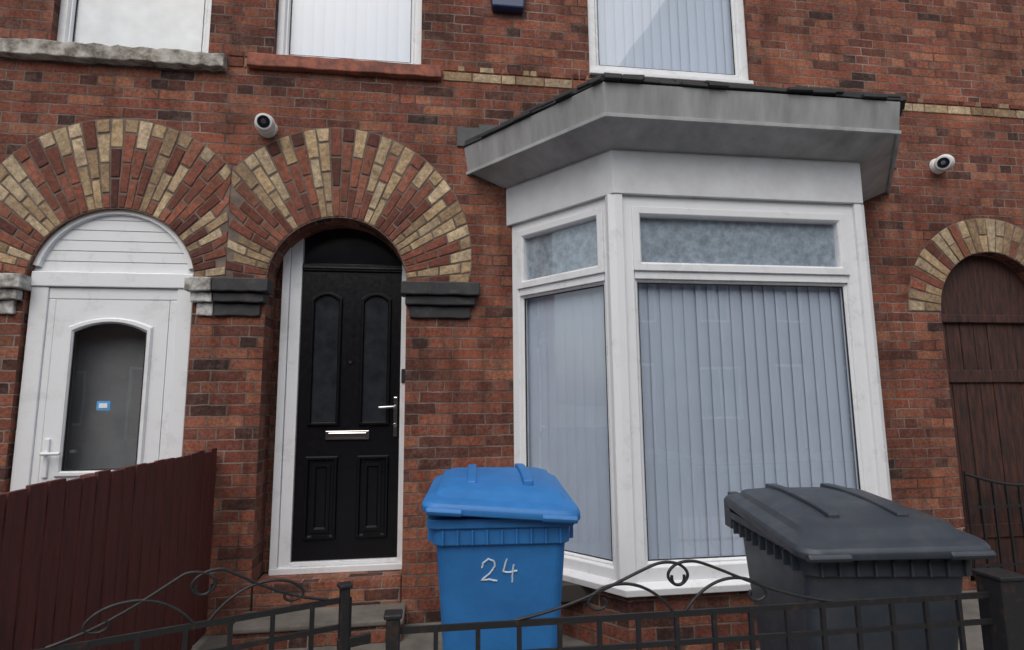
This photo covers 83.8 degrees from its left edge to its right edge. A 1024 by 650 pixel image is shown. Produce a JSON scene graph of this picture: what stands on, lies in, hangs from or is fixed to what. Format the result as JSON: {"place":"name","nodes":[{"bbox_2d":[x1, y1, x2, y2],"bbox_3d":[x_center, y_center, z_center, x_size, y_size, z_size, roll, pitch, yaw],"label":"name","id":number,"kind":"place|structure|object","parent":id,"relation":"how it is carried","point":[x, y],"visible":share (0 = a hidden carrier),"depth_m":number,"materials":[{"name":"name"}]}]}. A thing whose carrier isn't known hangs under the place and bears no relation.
{"place":"outdoors","nodes":[
{"label":"outdoors","id":0,"kind":"place"},
{"bbox_2d":[61,323,146,470],"bbox_3d":[-2.630,0.457,3.696,0.439,0.944,0.015,1,-8,-8],"label":"neighbour door gasket","id":1,"kind":"object","parent":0,"point":[68,404],"visible":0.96,"depth_m":3.68,"materials":[{"name":"black rubber"}]},
{"bbox_2d":[64,325,145,469],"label":"neighbour hall","id":2,"kind":"structure","parent":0,"point":[108,362],"depth_m":3.84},
{"bbox_2d":[33,210,192,268],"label":"neighbour arch trim","id":3,"kind":"structure","parent":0,"point":[50,243],"depth_m":3.82,"materials":[{"name":"white plastic"}]},
{"bbox_2d":[34,216,193,273],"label":"neighbour arch panel","id":4,"kind":"structure","parent":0,"point":[123,244],"depth_m":3.84,"materials":[{"name":"white plastic"}]},
{"bbox_2d":[0,118,230,276],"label":"neighbour arch mortar","id":5,"kind":"object","parent":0,"point":[220,262],"visible":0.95,"depth_m":3.85,"materials":[{"name":"concrete"}]},
{"bbox_2d":[561,580,591,601],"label":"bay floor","id":6,"kind":"structure","parent":0,"point":[572,591],"depth_m":3.40,"materials":[{"name":"grey concrete"}]},
{"bbox_2d":[191,590,983,649],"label":"front yard","id":7,"kind":"structure","parent":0,"point":[424,641],"depth_m":3.44,"materials":[{"name":"concrete"}]},
{"bbox_2d":[0,448,216,649],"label":"timber fence","id":8,"kind":"object","parent":7,"relation":"on","point":[76,554],"visible":0.96,"depth_m":2.45,"materials":[{"name":"brown wood"}]},
{"bbox_2d":[35,567,370,649],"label":"garden gate","id":9,"kind":"structure","parent":7,"relation":"on","point":[346,640],"depth_m":1.58,"materials":[{"name":"black metal"}]},
{"bbox_2d":[232,623,403,649],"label":"brick tread","id":10,"kind":"object","parent":7,"relation":"on","point":[330,638],"visible":0.3,"depth_m":3.37,"materials":[{"name":"red brick"}]},
{"bbox_2d":[233,603,405,634],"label":"front step slab","id":11,"kind":"structure","parent":10,"relation":"on","point":[367,615],"depth_m":3.44,"materials":[{"name":"concrete"}]},
{"bbox_2d":[252,570,401,610],"bbox_3d":[-1.208,1.818,3.808,0.930,0.288,0.268,1,-8,-8],"label":"door step","id":12,"kind":"object","parent":7,"relation":"on","point":[377,587],"depth_m":3.71,"materials":[{"name":"brown brick"}]},
{"bbox_2d":[422,463,580,649],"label":"wheelie bin","id":13,"kind":"object","parent":7,"relation":"on","point":[499,537],"visible":1,"depth_m":2.19,"materials":[{"name":"blue plastic"}]},
{"bbox_2d":[0,0,1023,635],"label":"walls","id":14,"kind":"structure","parent":7,"relation":"on","point":[458,412],"depth_m":4.16,"materials":[{"name":"red brick"}]},
{"bbox_2d":[0,273,31,313],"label":"stone corbel","id":15,"kind":"object","parent":14,"relation":"attached to","point":[13,286],"visible":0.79,"depth_m":3.62,"materials":[{"name":"white stone"}]},
{"bbox_2d":[10,271,193,490],"bbox_3d":[-2.633,0.697,3.685,0.990,2.100,0.092,1,-8,-8],"label":"neighbour door frame","id":16,"kind":"object","parent":14,"relation":"attached to","point":[49,289],"visible":0.54,"depth_m":3.73,"materials":[{"name":"white plastic"}]},
{"bbox_2d":[38,299,170,482],"bbox_3d":[-2.630,0.778,3.676,0.691,1.898,0.048,1,-8,-8],"label":"neighbour door","id":17,"kind":"structure","parent":16,"relation":"in","point":[154,314],"depth_m":3.73,"materials":[{"name":"white plastic"}]},
{"bbox_2d":[39,439,60,477],"bbox_3d":[-2.884,0.836,3.572,0.125,0.240,0.072,1,-8,-8],"label":"door handle","id":18,"kind":"object","parent":17,"relation":"attached to","point":[45,453],"visible":1,"depth_m":3.58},
{"bbox_2d":[96,401,110,409],"bbox_3d":[-2.649,0.523,3.703,0.080,0.060,0.005,1,-8,-8],"label":"door sticker","id":19,"kind":"object","parent":17,"relation":"attached to","point":[108,405],"depth_m":3.70,"materials":[{"name":"blue paper"}]},
{"bbox_2d":[99,403,107,407],"bbox_3d":[-2.649,0.522,3.698,0.050,0.030,0.003,1,-8,-8],"label":"door sticker print","id":20,"kind":"object","parent":19,"relation":"attached to","point":[102,405],"depth_m":3.70},
{"bbox_2d":[54,318,153,476],"bbox_3d":[-2.629,0.455,3.687,0.515,1.020,0.017,1,-8,-8],"label":"neighbour door bead","id":21,"kind":"object","parent":17,"relation":"attached to","point":[144,327],"visible":0.92,"depth_m":3.69,"materials":[{"name":"white plastic"}]},
{"bbox_2d":[0,38,226,71],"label":"stone sill","id":22,"kind":"structure","parent":14,"relation":"on","point":[44,49],"depth_m":3.89,"materials":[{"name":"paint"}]},
{"bbox_2d":[0,119,230,277],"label":"neighbour arch","id":23,"kind":"structure","parent":14,"relation":"attached to","point":[22,155],"depth_m":3.84,"materials":[{"name":"brown brick"}]},
{"bbox_2d":[57,0,211,52],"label":"window frame","id":24,"kind":"object","parent":14,"relation":"attached to","point":[66,21],"depth_m":4.03,"materials":[{"name":"white plastic"}]},
{"bbox_2d":[72,0,204,51],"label":"gasket window","id":25,"kind":"structure","parent":24,"relation":"attached to","point":[76,16],"depth_m":4.05,"materials":[{"name":"rubber"}]},
{"bbox_2d":[75,0,204,51],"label":"curtain window","id":26,"kind":"structure","parent":24,"relation":"attached to","point":[169,24],"depth_m":4.13,"materials":[{"name":"white fabric"}]},
{"bbox_2d":[184,276,272,316],"bbox_3d":[-1.894,-0.183,3.822,0.525,0.255,0.138,1,-8,-8],"label":"pier impost","id":27,"kind":"object","parent":14,"relation":"attached to","point":[231,295],"depth_m":3.79,"materials":[{"name":"grey stone"}]},
{"bbox_2d":[254,113,277,137],"bbox_3d":[-1.711,-1.393,3.950,0.136,0.140,0.162,1,-8,-8],"label":"security camera","id":28,"kind":"object","parent":14,"relation":"attached to","point":[265,124],"visible":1,"depth_m":3.90,"materials":[{"name":"white plastic"}]},
{"bbox_2d":[257,115,269,127],"bbox_3d":[-1.691,-1.385,3.883,0.084,0.081,0.023,2,-8,-17],"label":"lens window","id":29,"kind":"structure","parent":28,"relation":"in","point":[260,117],"depth_m":3.88,"materials":[{"name":"black glass"}]},
{"bbox_2d":[262,264,282,571],"bbox_3d":[-1.238,0.482,4.125,0.940,2.420,0.080,1,-8,-8],"label":"door packing","id":30,"kind":"object","parent":14,"relation":"attached to","point":[270,466],"depth_m":4.00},
{"bbox_2d":[269,238,405,575],"bbox_3d":[-1.204,0.506,4.080,0.885,2.380,0.110,1,-8,-8],"label":"door frame","id":31,"kind":"object","parent":14,"relation":"attached to","point":[280,559],"visible":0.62,"depth_m":3.97,"materials":[{"name":"white plastic"}]},
{"bbox_2d":[292,271,401,561],"bbox_3d":[-1.163,0.615,4.088,0.704,2.021,0.045,1,-8,-8],"label":"door leaf","id":32,"kind":"object","parent":31,"relation":"attached to","point":[352,289],"visible":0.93,"depth_m":4.04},
{"bbox_2d":[325,430,368,439],"bbox_3d":[-1.162,0.776,4.030,0.300,0.060,0.025,1,-8,-8],"label":"letterbox","id":33,"kind":"object","parent":32,"relation":"attached to","point":[337,435],"visible":1,"depth_m":4.02,"materials":[{"name":"silver metal"}]},
{"bbox_2d":[302,292,391,539],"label":"door mouldings","id":34,"kind":"structure","parent":32,"relation":"attached to","point":[367,525],"depth_m":4.00,"materials":[{"name":"black plastic"}]},
{"bbox_2d":[311,296,387,421],"bbox_3d":[-1.163,0.238,4.113,0.514,0.904,0.001,1,-8,-8],"label":"door glazing","id":35,"kind":"structure","parent":32,"relation":"in","point":[325,359],"depth_m":4.11,"materials":[{"name":"black glass"}]},
{"bbox_2d":[393,397,397,435],"bbox_3d":[-0.838,0.656,4.096,0.028,0.280,0.013,1,-8,-8],"label":"handle plate","id":36,"kind":"object","parent":32,"relation":"attached to","point":[395,416],"visible":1,"depth_m":4.09,"materials":[{"name":"silver metal"}]},
{"bbox_2d":[378,405,396,426],"bbox_3d":[-0.883,0.648,4.057,0.128,0.155,0.063,1,-8,-8],"label":"door handle","id":37,"kind":"object","parent":36,"relation":"attached to","point":[392,406],"visible":1,"depth_m":4.04,"materials":[{"name":"silver metal"}]},
{"bbox_2d":[303,263,401,272],"bbox_3d":[-1.172,-0.416,4.222,0.710,0.055,0.068,1,-8,-8],"label":"door transom","id":38,"kind":"object","parent":31,"relation":"attached to","point":[350,270],"depth_m":4.19,"materials":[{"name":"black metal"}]},
{"bbox_2d":[302,266,401,269],"bbox_3d":[-1.166,-0.416,4.181,0.710,0.010,0.014,1,-8,-8],"label":"door transom trim","id":39,"kind":"structure","parent":38,"relation":"attached to","point":[353,268],"depth_m":4.17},
{"bbox_2d":[304,228,401,264],"bbox_3d":[-1.174,-0.581,4.249,0.710,0.280,0.001,1,-8,-8],"label":"fanlight glass","id":40,"kind":"object","parent":31,"relation":"attached to","point":[343,246],"visible":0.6,"depth_m":4.24,"materials":[{"name":"black glass"}]},
{"bbox_2d":[401,369,404,382],"bbox_3d":[-0.785,0.367,4.125,0.029,0.100,0.012,1,-8,-8],"label":"doorbell","id":41,"kind":"object","parent":31,"relation":"attached to","point":[402,375],"visible":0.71,"depth_m":4.12,"materials":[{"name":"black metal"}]},
{"bbox_2d":[247,52,440,80],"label":"red sill","id":42,"kind":"structure","parent":14,"relation":"attached to","point":[343,66],"depth_m":4.12,"materials":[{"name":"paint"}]},
{"bbox_2d":[226,128,470,281],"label":"entrance arch","id":43,"kind":"structure","parent":14,"relation":"attached to","point":[265,160],"depth_m":4.04,"materials":[{"name":"brick"}]},
{"bbox_2d":[226,127,471,281],"bbox_3d":[-1.114,-0.853,4.037,1.663,1.140,0.001,1,-8,-8],"label":"entrance arch mortar","id":44,"kind":"object","parent":43,"relation":"attached to","point":[237,199],"visible":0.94,"depth_m":4.04,"materials":[{"name":"concrete"}]},
{"bbox_2d":[276,0,421,63],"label":"window frame","id":45,"kind":"object","parent":14,"relation":"attached to","point":[283,26],"visible":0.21,"depth_m":4.26,"materials":[{"name":"white plastic"}]},
{"bbox_2d":[290,0,410,62],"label":"blind window","id":46,"kind":"structure","parent":45,"relation":"attached to","point":[380,30],"depth_m":4.36,"materials":[{"name":"fabric"}]},
{"bbox_2d":[289,0,411,62],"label":"gasket window","id":47,"kind":"structure","parent":45,"relation":"attached to","point":[347,58],"depth_m":4.27,"materials":[{"name":"rubber"}]},
{"bbox_2d":[401,281,479,318],"bbox_3d":[-0.502,-0.170,4.010,0.545,0.253,0.139,1,-8,-8],"label":"entrance impost","id":48,"kind":"object","parent":14,"relation":"attached to","point":[435,300],"visible":0.88,"depth_m":3.97,"materials":[{"name":"grey stone"}]},
{"bbox_2d":[491,0,524,13],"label":"alarm box","id":49,"kind":"object","parent":14,"relation":"attached to","point":[511,6],"visible":1,"depth_m":4.35,"materials":[{"name":"blue plastic"}]},
{"bbox_2d":[228,50,1023,118],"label":"string course","id":50,"kind":"object","parent":14,"relation":"attached to","point":[506,80],"visible":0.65,"depth_m":4.37,"materials":[{"name":"brick"}]},
{"bbox_2d":[588,0,748,79],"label":"window frame","id":51,"kind":"object","parent":14,"relation":"attached to","point":[739,41],"visible":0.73,"depth_m":4.61,"materials":[{"name":"white plastic"}]},
{"bbox_2d":[598,0,732,73],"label":"blind window","id":52,"kind":"structure","parent":51,"relation":"attached to","point":[688,35],"depth_m":4.69,"materials":[{"name":"fabric"}]},
{"bbox_2d":[597,0,734,74],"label":"gasket window","id":53,"kind":"structure","parent":51,"relation":"attached to","point":[677,70],"depth_m":4.64,"materials":[{"name":"rubber"}]},
{"bbox_2d":[589,69,753,85],"bbox_3d":[1.264,-1.945,4.529,1.350,0.035,0.090,1,-8,-8],"label":"window sill","id":54,"kind":"structure","parent":14,"relation":"attached to","point":[595,72],"depth_m":4.49,"materials":[{"name":"white plastic"}]},
{"bbox_2d":[457,120,896,168],"bbox_3d":[1.369,-1.466,4.459,3.583,0.345,0.026,1,-8,-8],"label":"bay flashing","id":55,"kind":"object","parent":14,"relation":"attached to","point":[464,135],"visible":0.1,"depth_m":4.21,"materials":[{"name":"grey metal"}]},
{"bbox_2d":[464,82,899,192],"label":"bay fascia","id":56,"kind":"structure","parent":14,"relation":"attached to","point":[615,97],"depth_m":3.50,"materials":[{"name":"grey paint"}]},
{"bbox_2d":[466,112,900,193],"bbox_3d":[1.432,-1.160,3.938,3.443,0.024,0.965,1,-8,-8],"label":"bay fascia bead","id":57,"kind":"object","parent":56,"relation":"attached to","point":[683,119],"visible":0.99,"depth_m":3.51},
{"bbox_2d":[473,117,894,200],"bbox_3d":[1.431,-1.108,3.945,3.367,0.105,0.935,1,-8,-8],"label":"bay cove","id":58,"kind":"object","parent":14,"relation":"attached to","point":[870,154],"visible":0.83,"depth_m":3.63,"materials":[{"name":"grey paint"}]},
{"bbox_2d":[506,149,862,225],"bbox_3d":[1.419,-0.906,4.019,2.851,0.295,0.732,1,-8,-8],"label":"bay frieze","id":59,"kind":"object","parent":14,"relation":"attached to","point":[647,173],"visible":0.85,"depth_m":3.68,"materials":[{"name":"white paint"}]},
{"bbox_2d":[464,72,905,146],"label":"bay roof slates","id":60,"kind":"object","parent":14,"relation":"attached to","point":[640,79],"visible":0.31,"depth_m":3.50,"materials":[{"name":"grey stone"}]},
{"bbox_2d":[619,81,832,96],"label":"bay roof deck","id":61,"kind":"structure","parent":14,"relation":"attached to","point":[795,93],"depth_m":3.54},
{"bbox_2d":[929,154,954,173],"bbox_3d":[3.520,-1.322,4.653,0.160,0.142,0.163,1,-8,-8],"label":"security camera","id":62,"kind":"object","parent":14,"relation":"attached to","point":[941,163],"visible":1,"depth_m":4.62,"materials":[{"name":"white plastic"}]},
{"bbox_2d":[937,157,949,167],"bbox_3d":[3.480,-1.310,4.606,0.084,0.081,0.026,-7,-10,42],"label":"lens window","id":63,"kind":"structure","parent":62,"relation":"in","point":[947,160],"depth_m":4.60,"materials":[{"name":"black glass"}]},
{"bbox_2d":[908,218,1023,310],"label":"passage arch","id":64,"kind":"structure","parent":14,"relation":"attached to","point":[990,228],"depth_m":4.64,"materials":[{"name":"beige brick"}]},
{"bbox_2d":[908,218,1023,311],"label":"passage arch mortar","id":65,"kind":"object","parent":64,"relation":"attached to","point":[913,277],"visible":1,"depth_m":4.63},
{"bbox_2d":[941,256,1023,314],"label":"passage tympanum","id":66,"kind":"object","parent":14,"relation":"in","point":[978,285],"visible":0.65,"depth_m":4.75,"materials":[{"name":"brown wood"}]},
{"bbox_2d":[941,314,1023,323],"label":"passage transom","id":67,"kind":"object","parent":14,"relation":"attached to","point":[1004,319],"visible":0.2,"depth_m":4.67,"materials":[{"name":"brown wood"}]},
{"bbox_2d":[942,323,1023,576],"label":"passage door","id":68,"kind":"structure","parent":14,"relation":"attached to","point":[985,365],"depth_m":4.59,"materials":[{"name":"brown wood"}]},
{"bbox_2d":[962,471,1023,580],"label":"garden gate","id":69,"kind":"structure","parent":14,"relation":"attached to","point":[1014,563],"depth_m":4.31,"materials":[{"name":"black metal"}]},
{"bbox_2d":[560,588,759,649],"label":"bay base brick","id":70,"kind":"object","parent":7,"relation":"on","point":[613,632],"visible":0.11,"depth_m":3.28,"materials":[{"name":"red brick"}]},
{"bbox_2d":[512,198,616,579],"bbox_3d":[0.337,0.376,3.742,0.082,2.300,0.860,7,-11,-45],"label":"bay left frame","id":71,"kind":"object","parent":70,"relation":"attached to","point":[524,287],"visible":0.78,"depth_m":3.85,"materials":[{"name":"white plastic"}]},
{"bbox_2d":[528,220,597,279],"bbox_3d":[0.341,-0.495,3.873,0.445,0.400,0.566,1,-8,-8],"label":"window pane","id":72,"kind":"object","parent":71,"relation":"attached to","point":[566,250],"visible":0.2,"depth_m":3.87,"materials":[{"name":"grey glass"}]},
{"bbox_2d":[524,285,612,560],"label":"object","id":73,"kind":"object","parent":71,"relation":"attached to","point":[607,404],"visible":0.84,"depth_m":3.71,"materials":[{"name":"rubber"}]},
{"bbox_2d":[527,286,611,558],"bbox_3d":[0.368,0.610,3.761,0.798,1.700,0.014,-8,-11,44],"label":"window blind","id":74,"kind":"object","parent":71,"relation":"attached to","point":[568,424],"visible":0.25,"depth_m":3.73,"materials":[{"name":"fabric"}]},
{"bbox_2d":[563,567,750,597],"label":"bay sill","id":75,"kind":"structure","parent":70,"relation":"on","point":[660,588],"depth_m":3.26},
{"bbox_2d":[622,195,877,581],"bbox_3d":[1.471,0.339,3.545,1.600,2.300,0.082,1,-8,-8],"label":"bay front frame","id":76,"kind":"object","parent":70,"relation":"attached to","point":[843,273],"visible":0.77,"depth_m":3.59,"materials":[{"name":"white plastic"}]},
{"bbox_2d":[640,218,835,266],"bbox_3d":[1.461,-0.523,3.678,1.430,0.385,0.001,1,-8,-8],"label":"window pane","id":77,"kind":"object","parent":76,"relation":"in","point":[717,242],"visible":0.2,"depth_m":3.68,"materials":[{"name":"grey glass"}]},
{"bbox_2d":[638,284,856,558],"bbox_3d":[1.447,0.566,3.567,1.499,1.684,0.016,1,-8,-8],"label":"bay front blind","id":78,"kind":"object","parent":76,"relation":"in","point":[744,387],"visible":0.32,"depth_m":3.58,"materials":[{"name":"white fabric"}]},
{"bbox_2d":[637,282,860,560],"bbox_3d":[1.472,0.344,3.535,1.392,2.079,0.040,1,-8,-8],"label":"bay front gasket","id":79,"kind":"object","parent":76,"relation":"attached to","point":[849,383],"visible":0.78,"depth_m":3.58,"materials":[{"name":"rubber"}]},
{"bbox_2d":[851,203,891,500],"bbox_3d":[2.297,0.354,3.664,0.099,2.317,0.120,1,-8,-8],"label":"bay corner post","id":80,"kind":"object","parent":70,"relation":"on","point":[874,380],"visible":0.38,"depth_m":3.63,"materials":[{"name":"white plastic"}]},
{"bbox_2d":[383,559,1023,649],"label":"iron railing","id":81,"kind":"object","parent":7,"relation":"on","point":[999,594],"visible":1,"depth_m":1.62,"materials":[{"name":"black metal"}]},
{"bbox_2d":[724,483,996,649],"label":"wheelie bin","id":82,"kind":"object","parent":7,"relation":"on","point":[833,542],"visible":1,"depth_m":1.94,"materials":[{"name":"grey plastic"}]},
{"bbox_2d":[605,193,635,582],"bbox_3d":[0.642,0.339,3.441,0.099,2.317,0.120,1,-8,-8],"label":"bay corner post","id":83,"kind":"object","parent":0,"point":[624,507],"visible":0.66,"depth_m":3.38,"materials":[{"name":"white plastic"}]}
]}

